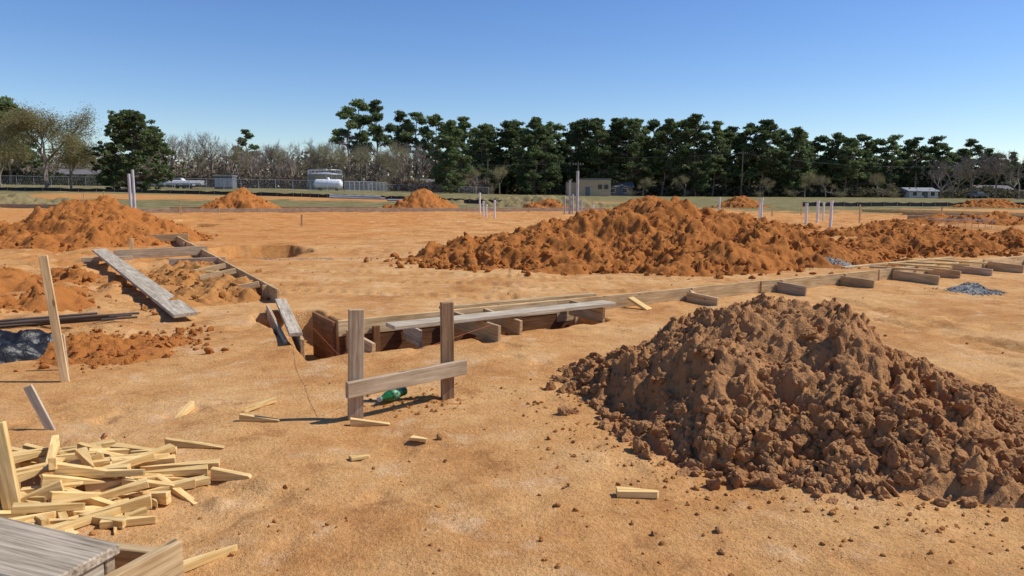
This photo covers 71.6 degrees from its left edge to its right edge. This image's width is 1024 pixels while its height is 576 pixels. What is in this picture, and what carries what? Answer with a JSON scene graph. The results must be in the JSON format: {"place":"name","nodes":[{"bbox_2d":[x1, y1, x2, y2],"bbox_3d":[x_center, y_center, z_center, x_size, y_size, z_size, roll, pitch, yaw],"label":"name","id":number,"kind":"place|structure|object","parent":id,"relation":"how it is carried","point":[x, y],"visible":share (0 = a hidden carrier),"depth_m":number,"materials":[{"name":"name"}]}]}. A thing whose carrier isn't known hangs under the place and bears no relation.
{"place":"outdoors","nodes":[
{"label":"outdoors","id":0,"kind":"place"},
{"bbox_2d":[0,184,1023,575],"bbox_3d":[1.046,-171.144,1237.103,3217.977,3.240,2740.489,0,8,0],"label":"ground","id":1,"kind":"structure","parent":0,"point":[484,522],"depth_m":4.99,"materials":[{"name":"soil"}]},
{"bbox_2d":[0,421,20,509],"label":"wooden stake","id":2,"kind":"object","parent":1,"relation":"on","point":[10,493],"visible":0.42,"depth_m":3.44,"materials":[{"name":"brown wood"}]},
{"bbox_2d":[0,122,46,186],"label":"budding tree","id":3,"kind":"object","parent":1,"relation":"on","point":[7,153],"visible":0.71,"depth_m":116.56,"materials":[{"name":"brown plant"}]},
{"bbox_2d":[0,329,52,363],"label":"plastic sheet","id":4,"kind":"object","parent":1,"relation":"on","point":[26,345],"visible":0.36,"depth_m":6.69,"materials":[{"name":"black"}]},
{"bbox_2d":[0,100,54,184],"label":"pine tree","id":5,"kind":"object","parent":1,"relation":"on","point":[38,162],"visible":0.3,"depth_m":148.13,"materials":[{"name":"green plant"}]},
{"bbox_2d":[0,193,70,203],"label":"weedy spoil bank","id":6,"kind":"structure","parent":1,"relation":"on","point":[19,198],"depth_m":61.30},
{"bbox_2d":[23,384,55,429],"bbox_3d":[-3.130,0.823,4.721,0.055,0.381,0.021,-24,7,-7],"label":"wooden stake","id":7,"kind":"object","parent":1,"relation":"on","point":[38,407],"visible":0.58,"depth_m":4.71,"materials":[{"name":"grey wood"}]},
{"bbox_2d":[38,255,69,381],"bbox_3d":[-3.747,0.332,5.835,0.179,1.206,0.059,0,8,0],"label":"wooden stake","id":8,"kind":"object","parent":1,"relation":"on","point":[53,317],"visible":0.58,"depth_m":5.81,"materials":[{"name":"wood"}]},
{"bbox_2d":[0,517,119,575],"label":"wooden crate","id":9,"kind":"object","parent":1,"relation":"on","point":[28,549],"visible":1,"depth_m":2.55,"materials":[{"name":"grey wood"}]},
{"bbox_2d":[0,98,129,187],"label":"budding tree","id":10,"kind":"object","parent":1,"relation":"on","point":[40,126],"visible":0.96,"depth_m":108.00,"materials":[{"name":"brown plant"}]},
{"bbox_2d":[0,264,137,312],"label":"spoil heap","id":11,"kind":"object","parent":1,"relation":"on","point":[69,298],"visible":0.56,"depth_m":10.64,"materials":[{"name":"orange soil"}]},
{"bbox_2d":[0,312,138,327],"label":"rebar bundle","id":12,"kind":"object","parent":1,"relation":"on","point":[45,320],"visible":1,"depth_m":7.99,"materials":[{"name":"metal"}]},
{"bbox_2d":[54,126,105,188],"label":"budding tree","id":13,"kind":"object","parent":1,"relation":"on","point":[68,162],"visible":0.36,"depth_m":120.17,"materials":[{"name":"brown plant"}]},
{"bbox_2d":[1,168,167,186],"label":"hedge row","id":14,"kind":"object","parent":1,"relation":"on","point":[35,180],"visible":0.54,"depth_m":149.72,"materials":[{"name":"plant"}]},
{"bbox_2d":[0,195,218,252],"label":"dirt mound","id":15,"kind":"object","parent":1,"relation":"on","point":[77,224],"visible":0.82,"depth_m":19.70,"materials":[{"name":"orange soil"}]},
{"bbox_2d":[0,435,219,534],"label":"wood wedge pile","id":16,"kind":"object","parent":1,"relation":"on","point":[161,473],"visible":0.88,"depth_m":3.71,"materials":[{"name":"brown wood"}]},
{"bbox_2d":[14,322,232,372],"bbox_3d":[-3.901,0.620,7.107,2.205,0.328,2.301,0,8,0],"label":"spoil heap","id":17,"kind":"object","parent":1,"relation":"on","point":[114,349],"visible":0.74,"depth_m":6.88,"materials":[{"name":"orange soil"}]},
{"bbox_2d":[90,109,187,189],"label":"pine tree","id":18,"kind":"object","parent":1,"relation":"on","point":[149,139],"visible":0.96,"depth_m":110.27,"materials":[{"name":"green plant"}]},
{"bbox_2d":[105,539,184,575],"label":"loose board","id":19,"kind":"object","parent":1,"relation":"on","point":[165,559],"visible":0.56,"depth_m":2.72,"materials":[{"name":"wood"}]},
{"bbox_2d":[2,176,344,191],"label":"chain link fence","id":20,"kind":"object","parent":1,"relation":"on","point":[187,181],"visible":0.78,"depth_m":126.66,"materials":[{"name":"metal"}]},
{"bbox_2d":[162,135,193,171],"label":"bare tree","id":21,"kind":"object","parent":1,"relation":"on","point":[176,146],"visible":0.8,"depth_m":163.07,"materials":[{"name":"grey plant"}]},
{"bbox_2d":[164,437,224,447],"bbox_3d":[-1.957,0.955,4.385,0.358,0.062,0.036,0,8,-1],"label":"wooden wedge","id":22,"kind":"object","parent":1,"relation":"on","point":[180,443],"visible":0.85,"depth_m":4.37,"materials":[{"name":"brown wood"}]},
{"bbox_2d":[113,234,279,301],"bbox_3d":[-13.407,-1.800,26.020,2.009,1.316,38.371,-4,9,-29],"label":"concrete formwork","id":23,"kind":"object","parent":1,"relation":"on","point":[271,292],"visible":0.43,"depth_m":15.09,"materials":[{"name":"brown wood"}]},
{"bbox_2d":[186,132,222,175],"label":"bare tree","id":24,"kind":"object","parent":1,"relation":"on","point":[208,151],"visible":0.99,"depth_m":170.78,"materials":[{"name":"grey plant"}]},
{"bbox_2d":[183,544,237,572],"bbox_3d":[-1.368,1.176,3.062,0.062,0.036,0.358,7,10,41],"label":"wooden wedge","id":25,"kind":"object","parent":1,"relation":"on","point":[197,561],"visible":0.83,"depth_m":3.07,"materials":[{"name":"brown wood"}]},
{"bbox_2d":[105,260,319,315],"bbox_3d":[-5.112,-0.012,11.954,4.975,0.855,7.275,0,8,0],"label":"spoil heap","id":26,"kind":"object","parent":1,"relation":"on","point":[210,291],"visible":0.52,"depth_m":10.23,"materials":[{"name":"orange soil"}]},
{"bbox_2d":[81,248,197,317],"bbox_3d":[-6.584,-0.244,11.971,0.944,0.194,8.983,-5,9,-32],"label":"scaffold plank","id":27,"kind":"object","parent":26,"relation":"on","point":[157,294],"visible":1,"depth_m":10.64,"materials":[{"name":"grey wood"}]},
{"bbox_2d":[213,175,237,188],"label":"equipment cabinet","id":28,"kind":"object","parent":1,"relation":"on","point":[226,178],"visible":0.97,"depth_m":132.50,"materials":[{"name":"metal"}]},
{"bbox_2d":[210,467,251,480],"bbox_3d":[-1.557,1.031,3.941,0.219,0.070,0.036,1,8,1],"label":"wooden wedge","id":29,"kind":"object","parent":1,"relation":"on","point":[219,474],"visible":1,"depth_m":3.92,"materials":[{"name":"brown wood"}]},
{"bbox_2d":[3,146,470,188],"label":"distant thicket","id":30,"kind":"object","parent":1,"relation":"on","point":[190,168],"visible":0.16,"depth_m":199.16,"materials":[{"name":"plant"}]},
{"bbox_2d":[198,187,280,208],"bbox_3d":[-19.292,-6.220,50.632,8.640,1.931,8.080,0,8,0],"label":"dirt mound","id":31,"kind":"object","parent":1,"relation":"on","point":[242,198],"visible":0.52,"depth_m":49.30,"materials":[{"name":"orange soil"}]},
{"bbox_2d":[0,187,501,203],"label":"silt fence","id":32,"kind":"object","parent":1,"relation":"on","point":[469,200],"visible":0.54,"depth_m":102.55,"materials":[{"name":"black fabric"}]},
{"bbox_2d":[266,298,304,358],"bbox_3d":[-2.649,0.442,8.210,0.251,0.310,2.287,-3,9,-22],"label":"corner form board","id":33,"kind":"object","parent":1,"relation":"on","point":[293,329],"visible":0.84,"depth_m":7.84,"materials":[{"name":"grey wood"}]},
{"bbox_2d":[0,204,603,212],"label":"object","id":34,"kind":"object","parent":1,"relation":"on","point":[294,209],"visible":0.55,"depth_m":49.02,"materials":[{"name":"brown wood"}]},
{"bbox_2d":[283,140,339,184],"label":"budding tree","id":35,"kind":"object","parent":1,"relation":"on","point":[313,154],"visible":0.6,"depth_m":174.36,"materials":[{"name":"brown plant"}]},
{"bbox_2d":[307,169,342,189],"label":"water tank","id":36,"kind":"object","parent":1,"relation":"on","point":[320,175],"visible":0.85,"depth_m":150.48,"materials":[{"name":"metal"}]},
{"bbox_2d":[163,172,491,193],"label":"hedge row","id":37,"kind":"object","parent":1,"relation":"on","point":[299,179],"visible":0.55,"depth_m":162.67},
{"bbox_2d":[328,106,368,186],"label":"pine tree","id":38,"kind":"object","parent":1,"relation":"on","point":[343,113],"visible":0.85,"depth_m":185.86,"materials":[{"name":"green plant"}]},
{"bbox_2d":[338,144,372,189],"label":"budding tree","id":39,"kind":"object","parent":1,"relation":"on","point":[359,157],"visible":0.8,"depth_m":167.91,"materials":[{"name":"green plant"}]},
{"bbox_2d":[332,98,383,180],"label":"pine tree","id":40,"kind":"object","parent":1,"relation":"on","point":[361,105],"visible":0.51,"depth_m":190.61,"materials":[{"name":"green plant"}]},
{"bbox_2d":[358,99,396,178],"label":"pine tree","id":41,"kind":"object","parent":1,"relation":"on","point":[374,111],"visible":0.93,"depth_m":186.36,"materials":[{"name":"green plant"}]},
{"bbox_2d":[374,149,399,190],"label":"budding tree","id":42,"kind":"object","parent":1,"relation":"on","point":[382,159],"visible":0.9,"depth_m":162.99,"materials":[{"name":"grey plant"}]},
{"bbox_2d":[372,142,429,183],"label":"budding tree","id":43,"kind":"object","parent":1,"relation":"on","point":[393,148],"visible":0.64,"depth_m":168.98,"materials":[{"name":"brown plant"}]},
{"bbox_2d":[388,109,418,174],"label":"pine tree","id":44,"kind":"object","parent":1,"relation":"on","point":[401,115],"visible":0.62,"depth_m":194.42,"materials":[{"name":"green plant"}]},
{"bbox_2d":[345,301,466,420],"bbox_3d":[-0.780,0.580,5.254,1.028,0.943,0.131,-6,10,-40],"label":"batter board","id":45,"kind":"object","parent":1,"relation":"on","point":[445,371],"visible":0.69,"depth_m":5.12,"materials":[{"name":"brown wood"}]},
{"bbox_2d":[395,112,434,190],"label":"pine tree","id":46,"kind":"object","parent":1,"relation":"on","point":[421,120],"visible":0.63,"depth_m":191.59,"materials":[{"name":"green plant"}]},
{"bbox_2d":[382,188,458,207],"bbox_3d":[-7.177,-6.989,56.573,8.960,1.900,8.080,0,8,0],"label":"dirt mound","id":47,"kind":"object","parent":1,"relation":"on","point":[422,198],"visible":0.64,"depth_m":55.38,"materials":[{"name":"orange soil"}]},
{"bbox_2d":[364,382,502,417],"bbox_3d":[-0.611,0.876,5.520,1.188,0.088,0.893,0,8,0],"label":"clod","id":48,"kind":"object","parent":1,"relation":"on","point":[432,398],"visible":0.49,"depth_m":5.46,"materials":[{"name":"orange soil"}]},
{"bbox_2d":[418,113,454,178],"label":"pine tree","id":49,"kind":"object","parent":1,"relation":"on","point":[433,121],"visible":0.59,"depth_m":189.71,"materials":[{"name":"green plant"}]},
{"bbox_2d":[428,119,474,192],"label":"pine tree","id":50,"kind":"object","parent":1,"relation":"on","point":[451,153],"visible":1,"depth_m":146.98,"materials":[{"name":"green plant"}]},
{"bbox_2d":[442,116,489,174],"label":"pine tree","id":51,"kind":"object","parent":1,"relation":"on","point":[464,124],"visible":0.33,"depth_m":185.31,"materials":[{"name":"green plant"}]},
{"bbox_2d":[459,123,500,183],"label":"pine tree","id":52,"kind":"object","parent":1,"relation":"on","point":[485,130],"visible":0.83,"depth_m":180.15,"materials":[{"name":"green plant"}]},
{"bbox_2d":[488,121,525,193],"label":"pine tree","id":53,"kind":"object","parent":1,"relation":"on","point":[507,130],"visible":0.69,"depth_m":181.17,"materials":[{"name":"green plant"}]},
{"bbox_2d":[1,234,1023,575],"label":"dirt clods","id":54,"kind":"object","parent":1,"relation":"on","point":[557,566],"visible":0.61,"depth_m":3.63,"materials":[{"name":"brown soil"}]},
{"bbox_2d":[495,119,537,193],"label":"pine tree","id":55,"kind":"object","parent":1,"relation":"on","point":[520,131],"visible":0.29,"depth_m":182.33,"materials":[{"name":"green plant"}]},
{"bbox_2d":[513,116,559,194],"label":"pine tree","id":56,"kind":"object","parent":1,"relation":"on","point":[535,149],"visible":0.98,"depth_m":171.18,"materials":[{"name":"green plant"}]},
{"bbox_2d":[473,195,610,207],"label":"weedy spoil bank","id":57,"kind":"structure","parent":1,"relation":"on","point":[518,202],"depth_m":64.38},
{"bbox_2d":[523,125,565,194],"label":"pine tree","id":58,"kind":"object","parent":1,"relation":"on","point":[555,179],"visible":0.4,"depth_m":176.34,"materials":[{"name":"green plant"}]},
{"bbox_2d":[522,198,571,207],"bbox_3d":[3.023,-7.112,60.555,6.560,1.126,5.920,0,8,0],"label":"dirt mound","id":59,"kind":"object","parent":1,"relation":"on","point":[548,203],"visible":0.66,"depth_m":59.69,"materials":[{"name":"orange soil"}]},
{"bbox_2d":[542,121,569,181],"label":"pine tree","id":60,"kind":"object","parent":1,"relation":"on","point":[553,127],"visible":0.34,"depth_m":191.61,"materials":[{"name":"green plant"}]},
{"bbox_2d":[556,122,588,184],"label":"pine tree","id":61,"kind":"object","parent":1,"relation":"on","point":[571,178],"visible":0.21,"depth_m":195.47,"materials":[{"name":"green plant"}]},
{"bbox_2d":[559,118,601,181],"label":"pine tree","id":62,"kind":"object","parent":1,"relation":"on","point":[579,131],"visible":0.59,"depth_m":184.40,"materials":[{"name":"green plant"}]},
{"bbox_2d":[565,178,611,195],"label":"utility shed","id":63,"kind":"structure","parent":1,"relation":"on","point":[593,187],"depth_m":160.91,"materials":[{"name":"grey paint"}]},
{"bbox_2d":[579,118,626,179],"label":"pine tree","id":64,"kind":"object","parent":1,"relation":"on","point":[600,137],"visible":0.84,"depth_m":181.04,"materials":[{"name":"green plant"}]},
{"bbox_2d":[596,117,638,179],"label":"pine tree","id":65,"kind":"object","parent":1,"relation":"on","point":[613,130],"visible":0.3,"depth_m":184.97,"materials":[{"name":"green plant"}]},
{"bbox_2d":[591,117,652,183],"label":"pine tree","id":66,"kind":"object","parent":1,"relation":"on","point":[630,133],"visible":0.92,"depth_m":181.91,"materials":[{"name":"green plant"}]},
{"bbox_2d":[616,486,658,498],"bbox_3d":[0.662,1.080,3.754,0.219,0.036,0.070,1,8,2],"label":"wooden wedge","id":67,"kind":"object","parent":1,"relation":"on","point":[625,492],"visible":1,"depth_m":3.72,"materials":[{"name":"brown wood"}]},
{"bbox_2d":[622,118,660,195],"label":"pine tree","id":68,"kind":"object","parent":1,"relation":"on","point":[640,152],"visible":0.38,"depth_m":185.77,"materials":[{"name":"green plant"}]},
{"bbox_2d":[645,118,684,195],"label":"pine tree","id":69,"kind":"object","parent":1,"relation":"on","point":[669,125],"visible":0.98,"depth_m":183.16,"materials":[{"name":"green plant"}]},
{"bbox_2d":[312,256,1023,358],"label":"concrete formwork","id":70,"kind":"object","parent":1,"relation":"on","point":[379,335],"visible":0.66,"depth_m":9.14,"materials":[{"name":"brown wood"}]},
{"bbox_2d":[386,300,615,329],"bbox_3d":[-0.016,0.286,7.965,2.890,0.047,0.235,-5,9,-32],"label":"scaffold plank","id":71,"kind":"object","parent":70,"relation":"on","point":[410,324],"visible":1,"depth_m":7.85,"materials":[{"name":"grey wood"}]},
{"bbox_2d":[654,119,705,188],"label":"pine tree","id":72,"kind":"object","parent":1,"relation":"on","point":[697,143],"visible":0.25,"depth_m":187.29,"materials":[{"name":"green plant"}]},
{"bbox_2d":[364,196,1023,280],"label":"dirt mound","id":73,"kind":"object","parent":1,"relation":"on","point":[675,236],"visible":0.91,"depth_m":15.64,"materials":[{"name":"orange soil"}]},
{"bbox_2d":[675,113,720,195],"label":"pine tree","id":74,"kind":"object","parent":1,"relation":"on","point":[698,180],"visible":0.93,"depth_m":181.78,"materials":[{"name":"green plant"}]},
{"bbox_2d":[695,120,739,196],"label":"pine tree","id":75,"kind":"object","parent":1,"relation":"on","point":[718,133],"visible":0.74,"depth_m":182.57,"materials":[{"name":"green plant"}]},
{"bbox_2d":[424,144,1023,195],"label":"distant woods","id":76,"kind":"object","parent":1,"relation":"on","point":[920,180],"visible":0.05,"depth_m":205.86,"materials":[{"name":"plant"}]},
{"bbox_2d":[708,130,745,195],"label":"pine tree","id":77,"kind":"object","parent":1,"relation":"on","point":[731,136],"visible":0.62,"depth_m":185.88,"materials":[{"name":"green plant"}]},
{"bbox_2d":[711,195,769,208],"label":"dirt mound","id":78,"kind":"object","parent":1,"relation":"on","point":[743,201],"visible":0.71,"depth_m":66.30,"materials":[{"name":"orange soil"}]},
{"bbox_2d":[731,122,769,191],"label":"pine tree","id":79,"kind":"object","parent":1,"relation":"on","point":[751,128],"visible":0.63,"depth_m":185.05,"materials":[{"name":"green plant"}]},
{"bbox_2d":[493,184,1023,197],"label":"hedge row","id":80,"kind":"object","parent":1,"relation":"on","point":[850,191],"visible":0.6,"depth_m":187.65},
{"bbox_2d":[739,119,789,195],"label":"pine tree","id":81,"kind":"object","parent":1,"relation":"on","point":[766,127],"visible":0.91,"depth_m":183.70,"materials":[{"name":"green plant"}]},
{"bbox_2d":[758,128,794,193],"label":"pine tree","id":82,"kind":"object","parent":1,"relation":"on","point":[782,134],"visible":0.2,"depth_m":191.33,"materials":[{"name":"green plant"}]},
{"bbox_2d":[545,291,1023,515],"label":"dirt mound","id":83,"kind":"object","parent":1,"relation":"on","point":[817,400],"visible":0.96,"depth_m":4.49,"materials":[{"name":"brown soil"}]},
{"bbox_2d":[772,126,812,191],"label":"pine tree","id":84,"kind":"object","parent":1,"relation":"on","point":[790,181],"visible":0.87,"depth_m":185.66,"materials":[{"name":"green plant"}]},
{"bbox_2d":[788,135,826,196],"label":"pine tree","id":85,"kind":"object","parent":1,"relation":"on","point":[815,162],"visible":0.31,"depth_m":190.35,"materials":[{"name":"green plant"}]},
{"bbox_2d":[806,135,834,187],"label":"pine tree","id":86,"kind":"object","parent":1,"relation":"on","point":[818,146],"visible":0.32,"depth_m":194.66,"materials":[{"name":"green plant"}]},
{"bbox_2d":[817,132,854,190],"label":"pine tree","id":87,"kind":"object","parent":1,"relation":"on","point":[838,137],"visible":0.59,"depth_m":190.77,"materials":[{"name":"green plant"}]},
{"bbox_2d":[826,137,866,196],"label":"pine tree","id":88,"kind":"object","parent":1,"relation":"on","point":[849,144],"visible":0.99,"depth_m":186.55,"materials":[{"name":"green plant"}]},
{"bbox_2d":[843,134,885,186],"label":"pine tree","id":89,"kind":"object","parent":1,"relation":"on","point":[871,158],"visible":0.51,"depth_m":190.69,"materials":[{"name":"green plant"}]},
{"bbox_2d":[854,138,900,189],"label":"pine tree","id":90,"kind":"object","parent":1,"relation":"on","point":[876,149],"visible":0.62,"depth_m":194.99,"materials":[{"name":"green plant"}]},
{"bbox_2d":[814,219,962,236],"bbox_3d":[14.503,-2.098,26.441,10.980,0.940,4.980,0,8,0],"label":"spoil heap","id":91,"kind":"object","parent":1,"relation":"on","point":[882,227],"visible":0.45,"depth_m":25.73,"materials":[{"name":"orange soil"}]},
{"bbox_2d":[881,134,908,187],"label":"pine tree","id":92,"kind":"object","parent":1,"relation":"on","point":[893,146],"visible":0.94,"depth_m":193.80,"materials":[{"name":"green plant"}]},
{"bbox_2d":[888,139,923,187],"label":"pine tree","id":93,"kind":"object","parent":1,"relation":"on","point":[905,180],"visible":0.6,"depth_m":200.87,"materials":[{"name":"green plant"}]},
{"bbox_2d":[802,201,1023,206],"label":"silt fence","id":94,"kind":"object","parent":1,"relation":"on","point":[884,203],"visible":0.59,"depth_m":76.43,"materials":[{"name":"black fabric"}]},
{"bbox_2d":[902,137,934,187],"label":"pine tree","id":95,"kind":"object","parent":1,"relation":"on","point":[914,168],"visible":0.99,"depth_m":195.55,"materials":[{"name":"green plant"}]},
{"bbox_2d":[920,135,949,187],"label":"pine tree","id":96,"kind":"object","parent":1,"relation":"on","point":[933,140],"visible":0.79,"depth_m":200.60,"materials":[{"name":"green plant"}]},
{"bbox_2d":[918,142,957,187],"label":"pine tree","id":97,"kind":"object","parent":1,"relation":"on","point":[943,146],"visible":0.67,"depth_m":200.97,"materials":[{"name":"green plant"}]},
{"bbox_2d":[862,209,1023,219],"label":"concrete formwork","id":98,"kind":"object","parent":1,"relation":"on","point":[910,214],"visible":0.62,"depth_m":47.45,"materials":[{"name":"brown wood"}]},
{"bbox_2d":[873,211,1023,225],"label":"spoil heap","id":99,"kind":"object","parent":1,"relation":"on","point":[1004,218],"visible":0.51,"depth_m":35.30,"materials":[{"name":"orange soil"}]},
{"bbox_2d":[942,148,977,188],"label":"pine tree","id":100,"kind":"object","parent":1,"relation":"on","point":[961,152],"visible":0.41,"depth_m":200.52,"materials":[{"name":"green plant"}]},
{"bbox_2d":[934,155,989,197],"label":"bare tree","id":101,"kind":"object","parent":1,"relation":"on","point":[945,169],"visible":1,"depth_m":169.62,"materials":[{"name":"grey plant"}]},
{"bbox_2d":[924,282,1007,295],"bbox_3d":[7.540,0.044,11.762,1.280,0.291,1.300,0,8,0],"label":"gravel pile","id":102,"kind":"object","parent":1,"relation":"on","point":[972,289],"visible":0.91,"depth_m":11.54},
{"bbox_2d":[966,148,995,184],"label":"pine tree","id":103,"kind":"object","parent":1,"relation":"on","point":[989,152],"visible":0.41,"depth_m":201.26,"materials":[{"name":"green plant"}]},
{"bbox_2d":[943,198,1023,207],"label":"dirt mound","id":104,"kind":"object","parent":1,"relation":"on","point":[992,203],"visible":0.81,"depth_m":74.33,"materials":[{"name":"orange soil"}]},
{"bbox_2d":[957,146,1015,197],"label":"bare tree","id":105,"kind":"object","parent":1,"relation":"on","point":[980,169],"visible":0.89,"depth_m":173.59,"materials":[{"name":"grey plant"}]},
{"bbox_2d":[975,150,1018,198],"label":"bare tree","id":106,"kind":"object","parent":1,"relation":"on","point":[1000,163],"visible":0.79,"depth_m":174.15,"materials":[{"name":"grey plant"}]},
{"bbox_2d":[0,0,1023,186],"label":"sky","id":107,"kind":"structure","parent":0,"point":[283,70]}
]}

